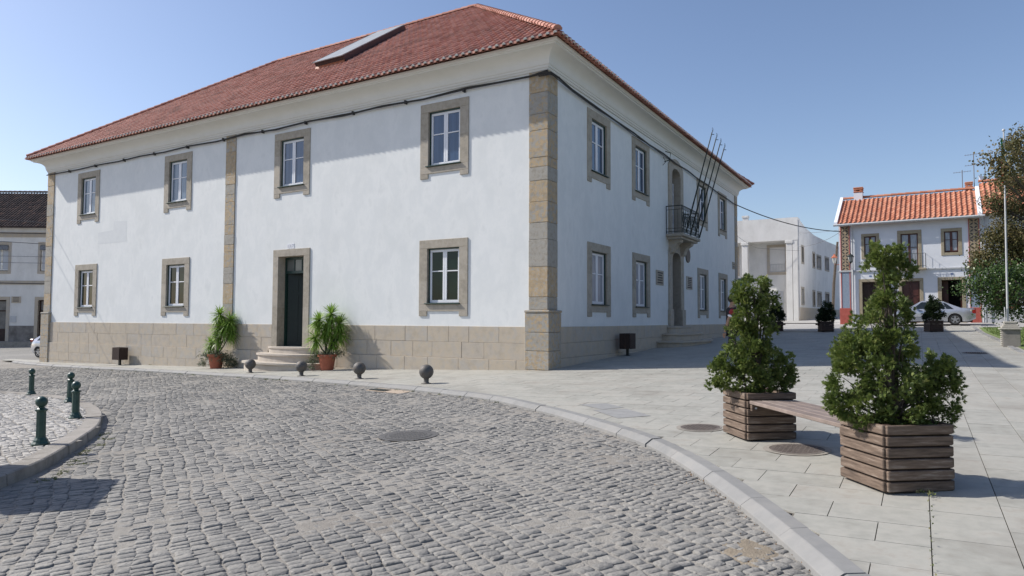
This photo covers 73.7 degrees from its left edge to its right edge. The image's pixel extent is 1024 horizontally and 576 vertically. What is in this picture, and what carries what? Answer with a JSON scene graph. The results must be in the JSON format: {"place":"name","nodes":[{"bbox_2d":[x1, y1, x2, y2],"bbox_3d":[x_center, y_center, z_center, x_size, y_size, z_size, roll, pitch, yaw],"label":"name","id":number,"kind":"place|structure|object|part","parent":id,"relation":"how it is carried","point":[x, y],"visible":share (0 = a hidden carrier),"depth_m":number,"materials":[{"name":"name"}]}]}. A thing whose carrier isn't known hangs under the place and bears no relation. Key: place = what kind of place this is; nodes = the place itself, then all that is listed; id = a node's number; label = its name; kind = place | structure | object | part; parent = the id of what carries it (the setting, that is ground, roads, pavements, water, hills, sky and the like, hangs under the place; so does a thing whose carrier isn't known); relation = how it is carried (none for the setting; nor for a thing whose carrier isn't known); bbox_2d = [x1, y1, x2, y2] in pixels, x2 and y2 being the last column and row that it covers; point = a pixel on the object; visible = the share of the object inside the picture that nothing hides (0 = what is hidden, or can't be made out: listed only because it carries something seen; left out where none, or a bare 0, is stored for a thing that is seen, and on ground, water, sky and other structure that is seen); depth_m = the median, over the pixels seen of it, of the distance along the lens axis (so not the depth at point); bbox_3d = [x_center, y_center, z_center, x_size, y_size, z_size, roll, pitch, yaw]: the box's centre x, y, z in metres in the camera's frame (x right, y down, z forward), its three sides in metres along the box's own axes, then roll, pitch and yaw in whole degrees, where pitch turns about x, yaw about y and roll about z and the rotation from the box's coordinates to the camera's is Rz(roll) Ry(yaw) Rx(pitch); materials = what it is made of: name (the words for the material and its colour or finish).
{"place":"outdoors","nodes":[
{"label":"outdoors","id":0,"kind":"place"},
{"bbox_2d":[0,341,31,346],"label":"pavement","id":1,"kind":"structure","parent":0,"point":[15,343],"depth_m":51.51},
{"bbox_2d":[0,347,39,359],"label":"side street","id":2,"kind":"structure","parent":0,"point":[25,353],"depth_m":43.47,"materials":[{"name":"grey asphalt"}]},
{"bbox_2d":[0,191,47,340],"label":"old building","id":3,"kind":"structure","parent":2,"relation":"on","point":[21,307],"depth_m":53.29,"materials":[{"name":"paint"}]},
{"bbox_2d":[0,297,9,340],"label":"door","id":4,"kind":"structure","parent":3,"relation":"in","point":[4,301],"depth_m":53.20,"materials":[{"name":"grey wood"}]},
{"bbox_2d":[0,242,11,273],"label":"window","id":5,"kind":"structure","parent":3,"relation":"in","point":[5,247],"depth_m":53.32,"materials":[{"name":"stone"}]},
{"bbox_2d":[0,232,45,233],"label":"wire","id":6,"kind":"object","parent":3,"relation":"attached to","point":[29,233],"visible":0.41,"depth_m":53.08,"materials":[{"name":"black"}]},
{"bbox_2d":[10,283,43,283],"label":"wire","id":7,"kind":"object","parent":3,"relation":"attached to","point":[26,283],"visible":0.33,"depth_m":52.90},
{"bbox_2d":[33,297,43,338],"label":"door","id":8,"kind":"structure","parent":3,"relation":"in","point":[36,331],"depth_m":53.11,"materials":[{"name":"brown wood"}]},
{"bbox_2d":[37,242,45,273],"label":"window","id":9,"kind":"structure","parent":3,"relation":"in","point":[42,246],"depth_m":53.31,"materials":[{"name":"stone"}]},
{"bbox_2d":[30,336,39,356],"bbox_3d":[-25.794,3.272,39.609,3.922,1.478,1.950,-1,-3,19],"label":"parked car","id":10,"kind":"object","parent":2,"relation":"on","point":[35,345],"visible":0.09,"depth_m":39.31,"materials":[{"name":"silver metal"}]},
{"bbox_2d":[0,393,104,463],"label":"traffic island","id":11,"kind":"structure","parent":0,"point":[1,451],"depth_m":12.36,"materials":[{"name":"granite curb"},{"name":"cobble"}]},
{"bbox_2d":[0,393,86,467],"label":"island cobbles","id":12,"kind":"object","parent":11,"relation":"on","point":[17,449],"visible":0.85,"depth_m":12.05,"materials":[{"name":"grey stone"}]},
{"bbox_2d":[26,368,35,394],"bbox_3d":[-12.763,2.482,18.140,0.230,0.688,0.230,1,-2,-21],"label":"bollard","id":13,"kind":"object","parent":12,"relation":"on","point":[31,371],"visible":0.99,"depth_m":18.09,"materials":[{"name":"green metal"}]},
{"bbox_2d":[31,396,49,445],"bbox_3d":[-6.727,1.895,9.754,0.230,0.688,0.230,-3,-4,31],"label":"bollard","id":14,"kind":"object","parent":12,"relation":"on","point":[41,403],"visible":1,"depth_m":9.71,"materials":[{"name":"green metal"}]},
{"bbox_2d":[68,381,82,418],"bbox_3d":[-8.093,2.074,12.668,0.230,0.688,0.230,0,-2,14],"label":"bollard","id":15,"kind":"object","parent":12,"relation":"on","point":[75,392],"visible":1,"depth_m":12.62,"materials":[{"name":"green metal"}]},
{"bbox_2d":[63,372,74,402],"bbox_3d":[-10.176,2.285,15.729,0.230,0.688,0.230,2,-4,-3],"label":"bollard","id":16,"kind":"object","parent":11,"relation":"on","point":[70,381],"visible":0.97,"depth_m":15.68,"materials":[{"name":"green metal"}]},
{"bbox_2d":[0,360,812,575],"bbox_3d":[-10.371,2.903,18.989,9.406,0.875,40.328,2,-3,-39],"label":"cobblestones","id":17,"kind":"structure","parent":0,"point":[292,551],"depth_m":6.87,"materials":[{"name":"grey stone"}]},
{"bbox_2d":[0,391,101,488],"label":"island kerb","id":18,"kind":"structure","parent":17,"relation":"on","point":[60,449],"depth_m":9.42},
{"bbox_2d":[367,388,410,393],"bbox_3d":[-3.053,2.525,16.777,0.497,0.055,1.715,3,-4,-42],"label":"cement patch","id":19,"kind":"object","parent":17,"relation":"on","point":[388,390],"visible":1,"depth_m":16.72,"materials":[{"name":"beige concrete"}]},
{"bbox_2d":[378,430,438,440],"bbox_3d":[-1.551,2.220,10.223,0.924,0.069,0.924,-1,-3,31],"label":"manhole cover","id":20,"kind":"object","parent":17,"relation":"on","point":[405,435],"visible":0.93,"depth_m":10.20,"materials":[{"name":"metal"}]},
{"bbox_2d":[11,361,869,575],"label":"kerb","id":21,"kind":"structure","parent":17,"relation":"on","point":[813,552],"depth_m":7.17,"materials":[{"name":"stone"}]},
{"bbox_2d":[35,364,937,575],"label":"weeds","id":22,"kind":"object","parent":17,"relation":"on","point":[87,450],"visible":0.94,"depth_m":8.86,"materials":[{"name":"green plant"}]},
{"bbox_2d":[401,391,809,570],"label":"dry leaves","id":23,"kind":"object","parent":17,"relation":"on","point":[654,484],"visible":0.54,"depth_m":6.86,"materials":[{"name":"brown plant"}]},
{"bbox_2d":[720,539,778,567],"bbox_3d":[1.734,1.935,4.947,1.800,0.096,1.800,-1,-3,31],"label":"dirt patch","id":24,"kind":"object","parent":17,"relation":"on","point":[750,550],"visible":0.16,"depth_m":4.91,"materials":[{"name":"beige soil"}]},
{"bbox_2d":[0,0,1023,245],"label":"sky","id":25,"kind":"structure","parent":0,"point":[811,102],"materials":[{"name":"blue"}]},
{"bbox_2d":[1,325,1023,575],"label":"plaza","id":26,"kind":"structure","parent":0,"point":[967,531],"depth_m":8.69,"materials":[{"name":"stone"}]},
{"bbox_2d":[112,347,127,364],"bbox_3d":[-17.565,3.067,30.585,0.584,0.810,0.404,-1,-3,31],"label":"litter bin","id":27,"kind":"object","parent":26,"relation":"on","point":[119,354],"visible":0.99,"depth_m":30.45,"materials":[{"name":"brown wood"}]},
{"bbox_2d":[207,354,224,368],"bbox_3d":[-11.665,2.889,26.913,0.660,0.555,0.660,-1,-3,31],"label":"plant pot","id":28,"kind":"object","parent":26,"relation":"on","point":[214,363],"visible":0.72,"depth_m":26.69,"materials":[{"name":"ceramic"}]},
{"bbox_2d":[196,305,242,367],"bbox_3d":[-11.491,1.922,27.005,1.840,2.578,1.170,0,-3,3],"label":"potted palm","id":29,"kind":"object","parent":28,"relation":"in","point":[223,331],"visible":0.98,"depth_m":26.86,"materials":[{"name":"green plant"}]},
{"bbox_2d":[245,359,255,372],"bbox_3d":[-9.146,2.721,23.862,0.371,0.483,0.371,-1,-3,31],"label":"ball bollard","id":30,"kind":"object","parent":26,"relation":"on","point":[250,364],"visible":0.99,"depth_m":23.76,"materials":[{"name":"grey stone"}]},
{"bbox_2d":[295,361,307,375],"bbox_3d":[-6.629,2.528,21.491,0.371,0.483,0.371,3,-4,-44],"label":"ball bollard","id":31,"kind":"object","parent":26,"relation":"on","point":[301,367],"visible":0.99,"depth_m":21.38,"materials":[{"name":"grey stone"}]},
{"bbox_2d":[317,354,336,370],"bbox_3d":[-6.421,2.576,23.709,0.660,0.555,0.660,-1,-3,31],"label":"plant pot","id":32,"kind":"object","parent":26,"relation":"on","point":[326,362],"visible":0.86,"depth_m":23.49,"materials":[{"name":"ceramic"}]},
{"bbox_2d":[303,303,351,370],"bbox_3d":[-6.406,1.682,23.782,1.792,2.421,1.182,0,-3,-4],"label":"potted palm","id":33,"kind":"object","parent":32,"relation":"in","point":[327,327],"visible":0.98,"depth_m":23.69,"materials":[{"name":"green plant"}]},
{"bbox_2d":[353,362,365,378],"bbox_3d":[-4.371,2.358,19.542,0.371,0.483,0.371,2,-3,-28],"label":"ball bollard","id":34,"kind":"object","parent":26,"relation":"on","point":[359,368],"visible":1,"depth_m":19.43,"materials":[{"name":"grey stone"}]},
{"bbox_2d":[25,3,754,370],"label":"civic building","id":35,"kind":"structure","parent":26,"relation":"on","point":[543,223],"depth_m":25.22,"materials":[{"name":"white paint"}]},
{"bbox_2d":[74,264,96,315],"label":"window","id":36,"kind":"structure","parent":35,"relation":"in","point":[85,290],"depth_m":33.16,"materials":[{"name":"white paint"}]},
{"bbox_2d":[77,170,99,223],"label":"window","id":37,"kind":"structure","parent":35,"relation":"in","point":[88,199],"depth_m":33.37,"materials":[{"name":"white paint"}]},
{"bbox_2d":[161,257,189,315],"bbox_3d":[-14.437,-0.045,29.470,1.940,2.490,0.400,-1,-3,31],"label":"window","id":38,"kind":"structure","parent":35,"relation":"in","point":[175,271],"depth_m":29.47,"materials":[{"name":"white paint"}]},
{"bbox_2d":[163,151,192,212],"bbox_3d":[-14.420,-4.565,29.678,1.940,2.500,0.400,-1,-3,31],"label":"window","id":39,"kind":"structure","parent":35,"relation":"in","point":[178,167],"depth_m":29.68,"materials":[{"name":"white paint"}]},
{"bbox_2d":[271,248,309,346],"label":"door","id":40,"kind":"structure","parent":35,"relation":"in","point":[291,267],"depth_m":26.15,"materials":[{"name":"green paint"}]},
{"bbox_2d":[274,128,310,198],"bbox_3d":[-8.299,-4.710,26.024,1.940,2.500,0.400,-1,-3,31],"label":"window","id":41,"kind":"structure","parent":35,"relation":"in","point":[292,149],"depth_m":26.00,"materials":[{"name":"white paint"}]},
{"bbox_2d":[46,69,548,175],"bbox_3d":[-11.460,-6.095,27.758,29.252,0.168,0.173,-1,-3,31],"label":"cable","id":42,"kind":"object","parent":35,"relation":"attached to","point":[464,89],"visible":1,"depth_m":24.78,"materials":[{"name":"black rubber"}]},
{"bbox_2d":[419,237,467,315],"bbox_3d":[-2.170,-0.336,22.146,1.940,2.490,0.400,-1,-3,31],"label":"window","id":43,"kind":"structure","parent":35,"relation":"in","point":[443,263],"depth_m":22.12,"materials":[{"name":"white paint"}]},
{"bbox_2d":[420,96,468,179],"bbox_3d":[-2.153,-4.856,22.354,1.940,2.500,0.400,-1,-3,31],"label":"window","id":44,"kind":"structure","parent":35,"relation":"in","point":[444,134],"depth_m":22.33,"materials":[{"name":"white paint"}]},
{"bbox_2d":[587,107,610,189],"bbox_3d":[2.912,-4.768,23.634,0.400,2.480,1.940,-1,-3,31],"label":"window","id":45,"kind":"structure","parent":35,"relation":"in","point":[598,127],"depth_m":23.69,"materials":[{"name":"white paint"}]},
{"bbox_2d":[587,241,610,316],"bbox_3d":[2.895,-0.258,23.427,0.400,2.490,1.940,-1,-3,31],"label":"window","id":46,"kind":"structure","parent":35,"relation":"in","point":[598,255],"depth_m":23.48,"materials":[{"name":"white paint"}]},
{"bbox_2d":[533,71,737,205],"bbox_3d":[7.061,-5.680,30.841,0.816,0.529,24.463,-1,-3,31],"label":"cable","id":47,"kind":"object","parent":35,"relation":"attached to","point":[586,100],"visible":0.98,"depth_m":24.41,"materials":[{"name":"black rubber"}]},
{"bbox_2d":[632,136,649,206],"bbox_3d":[5.026,-4.598,27.167,0.400,2.480,1.940,-1,-3,31],"label":"window","id":48,"kind":"structure","parent":35,"relation":"in","point":[640,151],"depth_m":27.33,"materials":[{"name":"white paint"}]},
{"bbox_2d":[632,252,650,316],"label":"window","id":49,"kind":"structure","parent":35,"relation":"in","point":[640,262],"depth_m":27.05,"materials":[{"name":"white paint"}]},
{"bbox_2d":[668,159,683,233],"bbox_3d":[7.260,-4.042,31.005,0.440,3.540,2.100,-1,-3,31],"label":"balcony door","id":50,"kind":"structure","parent":35,"relation":"in","point":[675,173],"depth_m":31.44,"materials":[{"name":"white paint"}]},
{"bbox_2d":[668,245,685,325],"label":"door","id":51,"kind":"structure","parent":35,"relation":"in","point":[676,312],"depth_m":31.24,"materials":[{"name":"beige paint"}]},
{"bbox_2d":[697,177,707,230],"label":"window","id":52,"kind":"structure","parent":35,"relation":"in","point":[700,184],"depth_m":35.14,"materials":[{"name":"white paint"}]},
{"bbox_2d":[697,268,708,317],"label":"window","id":53,"kind":"structure","parent":35,"relation":"in","point":[702,274],"depth_m":34.83,"materials":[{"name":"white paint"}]},
{"bbox_2d":[718,191,726,238],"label":"window","id":54,"kind":"structure","parent":35,"relation":"in","point":[722,202],"depth_m":38.57,"materials":[{"name":"white paint"}]},
{"bbox_2d":[718,273,727,317],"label":"window","id":55,"kind":"structure","parent":35,"relation":"in","point":[722,278],"depth_m":38.35,"materials":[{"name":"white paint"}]},
{"bbox_2d":[738,205,839,231],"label":"cable","id":56,"kind":"object","parent":35,"relation":"attached to","point":[785,222],"visible":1,"depth_m":43.23,"materials":[{"name":"black rubber"}]},
{"bbox_2d":[419,364,433,383],"bbox_3d":[-2.163,2.172,17.239,0.371,0.483,0.371,1,-3,-13],"label":"ball bollard","id":57,"kind":"object","parent":26,"relation":"on","point":[426,371],"visible":1,"depth_m":17.12,"materials":[{"name":"grey stone"}]},
{"bbox_2d":[579,403,649,417],"bbox_3d":[1.687,2.054,11.521,0.587,0.023,1.768,1,-3,-14],"label":"cement patch","id":58,"kind":"object","parent":26,"relation":"on","point":[618,413],"visible":1,"depth_m":11.32,"materials":[{"name":"grey concrete"}]},
{"bbox_2d":[619,333,635,355],"bbox_3d":[4.128,2.027,24.387,0.404,0.810,0.584,-1,-3,31],"label":"litter bin","id":59,"kind":"object","parent":26,"relation":"on","point":[627,341],"visible":1,"depth_m":24.19,"materials":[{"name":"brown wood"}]},
{"bbox_2d":[676,423,722,430],"bbox_3d":[2.630,1.960,9.530,0.684,0.062,0.684,-1,-3,31],"label":"manhole cover","id":60,"kind":"object","parent":26,"relation":"on","point":[700,426],"visible":0.96,"depth_m":9.53,"materials":[{"name":"metal"}]},
{"bbox_2d":[723,388,796,440],"bbox_3d":[3.182,1.613,8.809,0.686,0.585,0.685,1,-3,-7],"label":"planter","id":61,"kind":"object","parent":26,"relation":"on","point":[741,420],"visible":0.77,"depth_m":8.49,"materials":[{"name":"brown wood"}]},
{"bbox_2d":[703,273,799,393],"bbox_3d":[3.094,0.601,8.789,1.212,1.631,0.691,0,-3,2],"label":"conifer shrub","id":62,"kind":"object","parent":61,"relation":"in","point":[757,349],"visible":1,"depth_m":8.75,"materials":[{"name":"green plant"}]},
{"bbox_2d":[772,322,782,330],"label":"planter","id":63,"kind":"object","parent":26,"relation":"on","point":[781,328],"visible":0.42,"depth_m":41.27,"materials":[{"name":"brown wood"}]},
{"bbox_2d":[768,304,786,321],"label":"conifer shrub","id":64,"kind":"object","parent":63,"relation":"in","point":[780,316],"visible":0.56,"depth_m":41.41,"materials":[{"name":"green plant"}]},
{"bbox_2d":[780,323,817,324],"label":"bench","id":65,"kind":"object","parent":63,"relation":"attached to","point":[798,323],"visible":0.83,"depth_m":40.22,"materials":[{"name":"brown wood"}]},
{"bbox_2d":[763,443,831,455],"bbox_3d":[3.292,1.876,7.890,0.764,0.064,0.764,-1,-3,31],"label":"manhole cover","id":66,"kind":"object","parent":26,"relation":"on","point":[801,449],"visible":0.95,"depth_m":7.86,"materials":[{"name":"metal"}]},
{"bbox_2d":[818,321,833,331],"bbox_3d":[18.029,2.217,39.213,0.686,0.585,0.685,0,-3,1],"label":"planter","id":67,"kind":"object","parent":26,"relation":"on","point":[823,326],"visible":0.98,"depth_m":38.88,"materials":[{"name":"brown wood"}]},
{"bbox_2d":[815,300,836,322],"bbox_3d":[18.041,1.381,39.248,1.223,1.379,1.084,-1,-3,31],"label":"conifer shrub","id":68,"kind":"object","parent":67,"relation":"on","point":[827,312],"visible":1,"depth_m":39.07,"materials":[{"name":"green plant"}]},
{"bbox_2d":[840,415,954,492],"bbox_3d":[3.522,1.506,6.282,0.686,0.585,0.685,1,-3,-7],"label":"planter","id":69,"kind":"object","parent":26,"relation":"on","point":[887,458],"visible":0.92,"depth_m":5.97,"materials":[{"name":"brown wood"}]},
{"bbox_2d":[750,400,843,435],"bbox_3d":[3.352,1.418,7.552,0.599,0.133,1.854,1,-3,-8],"label":"bench","id":70,"kind":"object","parent":69,"relation":"attached to","point":[812,412],"visible":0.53,"depth_m":7.71,"materials":[{"name":"brown wood"}]},
{"bbox_2d":[820,239,968,433],"bbox_3d":[3.552,0.431,6.299,1.315,1.818,0.748,1,-3,-10],"label":"conifer shrub","id":71,"kind":"object","parent":69,"relation":"in","point":[889,405],"visible":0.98,"depth_m":6.24,"materials":[{"name":"green plant"}]},
{"bbox_2d":[924,320,943,331],"bbox_3d":[21.998,1.983,35.626,0.686,0.585,0.685,0,-3,3],"label":"planter","id":72,"kind":"object","parent":26,"relation":"on","point":[933,326],"visible":0.98,"depth_m":35.30,"materials":[{"name":"brown wood"}]},
{"bbox_2d":[921,294,946,321],"bbox_3d":[21.981,1.081,35.678,1.169,1.534,1.010,0,-3,10],"label":"conifer shrub","id":73,"kind":"object","parent":72,"relation":"on","point":[933,307],"visible":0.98,"depth_m":35.55,"materials":[{"name":"green plant"}]},
{"bbox_2d":[972,326,1023,353],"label":"lawn kerb","id":74,"kind":"structure","parent":26,"relation":"on","point":[1016,350],"depth_m":26.12,"materials":[{"name":"stone"}]},
{"bbox_2d":[998,321,1021,346],"bbox_3d":[16.528,1.575,22.647,0.610,0.942,0.640,-1,-3,31],"label":"pedestal","id":75,"kind":"object","parent":26,"relation":"on","point":[1010,332],"visible":0.97,"depth_m":22.45,"materials":[{"name":"stone"}]},
{"bbox_2d":[1002,129,1008,320],"bbox_3d":[16.486,-2.126,22.843,0.193,6.470,0.099,-1,-3,22],"label":"flagpole","id":76,"kind":"object","parent":75,"relation":"on","point":[1006,315],"visible":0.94,"depth_m":22.77,"materials":[{"name":"silver metal"}]},
{"bbox_2d":[660,411,1021,574],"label":"pavement bed","id":77,"kind":"object","parent":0,"point":[881,504],"visible":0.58,"depth_m":5.49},
{"bbox_2d":[759,316,1023,328],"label":"road","id":78,"kind":"structure","parent":0,"point":[837,324],"depth_m":43.69,"materials":[{"name":"grey asphalt"}]},
{"bbox_2d":[737,216,839,320],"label":"portico building","id":79,"kind":"structure","parent":78,"relation":"on","point":[802,279],"depth_m":52.13,"materials":[{"name":"grey paint"}]},
{"bbox_2d":[767,291,783,320],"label":"door","id":80,"kind":"structure","parent":79,"relation":"in","point":[781,293],"depth_m":51.75,"materials":[{"name":"grey paint"}]},
{"bbox_2d":[767,244,785,274],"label":"window","id":81,"kind":"structure","parent":79,"relation":"in","point":[781,245],"depth_m":52.15,"materials":[{"name":"grey paint"}]},
{"bbox_2d":[801,245,803,263],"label":"window","id":82,"kind":"structure","parent":79,"relation":"in","point":[801,245],"depth_m":51.40,"materials":[{"name":"glass"}]},
{"bbox_2d":[801,287,804,304],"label":"window","id":83,"kind":"structure","parent":79,"relation":"in","point":[803,288],"depth_m":51.46,"materials":[{"name":"glass"}]},
{"bbox_2d":[812,251,814,268],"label":"window","id":84,"kind":"structure","parent":79,"relation":"in","point":[813,253],"depth_m":54.53,"materials":[{"name":"glass"}]},
{"bbox_2d":[812,290,815,306],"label":"window","id":85,"kind":"structure","parent":79,"relation":"in","point":[813,291],"depth_m":54.41,"materials":[{"name":"glass"}]},
{"bbox_2d":[816,254,821,269],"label":"window","id":86,"kind":"structure","parent":79,"relation":"in","point":[817,255],"depth_m":56.38,"materials":[{"name":"stone"}]},
{"bbox_2d":[817,291,821,306],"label":"window","id":87,"kind":"structure","parent":79,"relation":"in","point":[819,292],"depth_m":55.69,"materials":[{"name":"stone"}]},
{"bbox_2d":[831,242,838,321],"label":"street lamp","id":88,"kind":"object","parent":78,"relation":"on","point":[834,257],"visible":0.9,"depth_m":46.96,"materials":[{"name":"metal"}]},
{"bbox_2d":[833,181,984,323],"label":"row house","id":89,"kind":"structure","parent":78,"relation":"on","point":[933,230],"depth_m":43.98,"materials":[{"name":"paint"}]},
{"bbox_2d":[846,253,853,265],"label":"wall lantern","id":90,"kind":"object","parent":89,"relation":"attached to","point":[850,256],"depth_m":44.78,"materials":[{"name":"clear glass"}]},
{"bbox_2d":[861,233,878,258],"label":"window","id":91,"kind":"structure","parent":89,"relation":"in","point":[865,238],"depth_m":45.12,"materials":[{"name":"stone"}]},
{"bbox_2d":[859,279,882,322],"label":"door","id":92,"kind":"structure","parent":89,"relation":"in","point":[865,289],"depth_m":45.07,"materials":[{"name":"brown wood"}]},
{"bbox_2d":[897,230,921,267],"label":"balcony door","id":93,"kind":"structure","parent":89,"relation":"in","point":[912,237],"depth_m":43.73,"materials":[{"name":"stone"}]},
{"bbox_2d":[899,278,923,322],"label":"door","id":94,"kind":"structure","parent":89,"relation":"in","point":[914,290],"depth_m":43.64,"materials":[{"name":"wood"}]},
{"bbox_2d":[941,227,961,255],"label":"window","id":95,"kind":"structure","parent":89,"relation":"in","point":[951,238],"depth_m":42.59,"materials":[{"name":"stone"}]},
{"bbox_2d":[937,277,966,322],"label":"door","id":96,"kind":"structure","parent":89,"relation":"in","point":[945,282],"depth_m":43.36,"materials":[{"name":"stone"}]},
{"bbox_2d":[964,153,980,189],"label":"antenna","id":97,"kind":"object","parent":89,"relation":"on","point":[973,167],"visible":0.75,"depth_m":44.99,"materials":[{"name":"grey metal"}]},
{"bbox_2d":[893,301,975,324],"bbox_3d":[24.981,1.472,40.834,4.535,1.437,2.020,-1,-3,31],"label":"parked car","id":98,"kind":"object","parent":78,"relation":"on","point":[964,315],"visible":0.58,"depth_m":39.61,"materials":[{"name":"silver metal"}]},
{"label":"side window","id":99,"kind":"part","parent":98,"relation":"part of","materials":[{"name":"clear glass"}]},
{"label":"side window","id":100,"kind":"part","parent":98,"relation":"part of","materials":[{"name":"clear glass"}]},
{"bbox_2d":[978,177,1023,322],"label":"neighbour house","id":101,"kind":"structure","parent":78,"relation":"on","point":[986,219],"depth_m":41.52,"materials":[{"name":"white tile"}]},
{"bbox_2d":[868,333,1023,575],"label":"plaza bed","id":102,"kind":"object","parent":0,"point":[929,505],"visible":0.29,"depth_m":5.05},
{"bbox_2d":[979,326,1023,348],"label":"lawn","id":103,"kind":"structure","parent":0,"point":[986,331],"depth_m":33.87,"materials":[{"name":"green plant"}]},
{"bbox_2d":[942,253,1023,324],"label":"green tree","id":104,"kind":"object","parent":103,"relation":"on","point":[985,284],"visible":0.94,"depth_m":25.83,"materials":[{"name":"green plant"}]},
{"bbox_2d":[959,121,1023,297],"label":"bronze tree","id":105,"kind":"object","parent":103,"relation":"on","point":[995,239],"visible":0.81,"depth_m":29.66,"materials":[{"name":"green plant"}]}
]}

